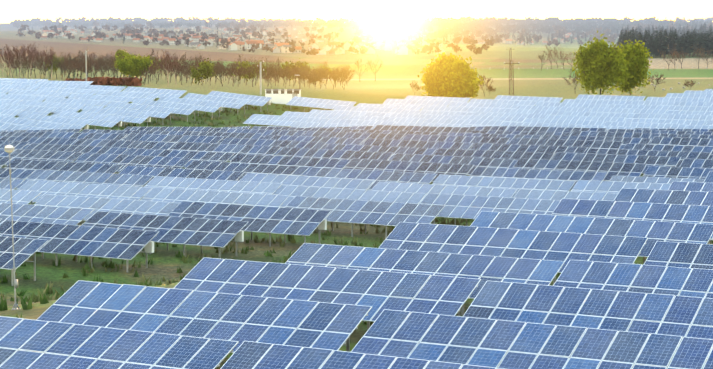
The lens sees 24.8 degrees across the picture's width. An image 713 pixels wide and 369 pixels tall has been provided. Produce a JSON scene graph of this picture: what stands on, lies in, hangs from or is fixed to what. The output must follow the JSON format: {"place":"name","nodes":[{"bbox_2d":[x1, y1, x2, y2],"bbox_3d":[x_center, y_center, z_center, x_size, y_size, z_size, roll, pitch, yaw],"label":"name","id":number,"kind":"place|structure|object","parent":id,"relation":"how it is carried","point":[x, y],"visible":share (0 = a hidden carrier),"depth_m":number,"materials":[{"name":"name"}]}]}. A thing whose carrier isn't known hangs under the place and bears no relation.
{"place":"outdoors","nodes":[
{"label":"outdoors","id":0,"kind":"place"},
{"bbox_2d":[0,19,712,368],"bbox_3d":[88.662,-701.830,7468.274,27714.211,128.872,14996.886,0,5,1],"label":"grassy ground","id":1,"kind":"structure","parent":0,"point":[396,75],"depth_m":575.38,"materials":[{"name":"green plant"}]},
{"bbox_2d":[4,145,19,309],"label":"lamp post","id":2,"kind":"object","parent":1,"relation":"on","point":[9,149],"visible":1,"depth_m":69.75,"materials":[{"name":"silver metal"}]},
{"bbox_2d":[65,77,144,85],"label":"hedge bush","id":3,"kind":"object","parent":1,"relation":"on","point":[127,81],"visible":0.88,"depth_m":404.32,"materials":[{"name":"red plant"}]},
{"bbox_2d":[0,43,354,88],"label":"tree row","id":4,"kind":"object","parent":1,"relation":"on","point":[124,63],"visible":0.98,"depth_m":567.60,"materials":[{"name":"brown plant"}]},
{"bbox_2d":[265,89,300,103],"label":"inverter cabin","id":5,"kind":"object","parent":1,"relation":"on","point":[281,96],"visible":0.81,"depth_m":284.56,"materials":[{"name":"white metal"}]},
{"bbox_2d":[85,48,562,95],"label":"poles","id":6,"kind":"object","parent":1,"relation":"on","point":[511,63],"visible":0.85,"depth_m":336.90,"materials":[{"name":"concrete"}]},
{"bbox_2d":[40,25,618,54],"bbox_3d":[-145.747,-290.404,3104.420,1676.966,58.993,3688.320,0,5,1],"label":"village houses","id":7,"kind":"structure","parent":1,"relation":"on","point":[283,47],"depth_m":2119.88,"materials":[{"name":"tile"}]},
{"bbox_2d":[0,102,712,331],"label":"grass tufts","id":8,"kind":"object","parent":1,"relation":"on","point":[42,298],"visible":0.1,"depth_m":103.12,"materials":[{"name":"green plant"}]},
{"bbox_2d":[4,80,711,368],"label":"panel supports","id":9,"kind":"object","parent":1,"relation":"on","point":[149,246],"visible":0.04,"depth_m":105.50,"materials":[{"name":"silver metal"}]},
{"bbox_2d":[0,78,712,368],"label":"solar panels","id":10,"kind":"object","parent":9,"relation":"on","point":[412,281],"visible":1,"depth_m":98.54,"materials":[{"name":"blue glass"}]},
{"bbox_2d":[10,16,712,54],"bbox_3d":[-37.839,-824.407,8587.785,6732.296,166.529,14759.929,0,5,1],"label":"hills","id":11,"kind":"structure","parent":1,"relation":"on","point":[588,26],"depth_m":3904.50,"materials":[{"name":"green plant"}]},
{"bbox_2d":[304,30,712,97],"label":"trees","id":12,"kind":"object","parent":1,"relation":"on","point":[601,64],"visible":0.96,"depth_m":358.44,"materials":[{"name":"green plant"}]},
{"bbox_2d":[513,22,712,57],"bbox_3d":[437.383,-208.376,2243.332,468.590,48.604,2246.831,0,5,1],"label":"conifer wood","id":13,"kind":"object","parent":1,"relation":"on","point":[662,39],"visible":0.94,"depth_m":1224.58,"materials":[{"name":"green plant"}]},
{"bbox_2d":[0,0,712,22],"label":"sky","id":14,"kind":"structure","parent":0,"point":[10,10],"materials":[{"name":"white"}]}
]}

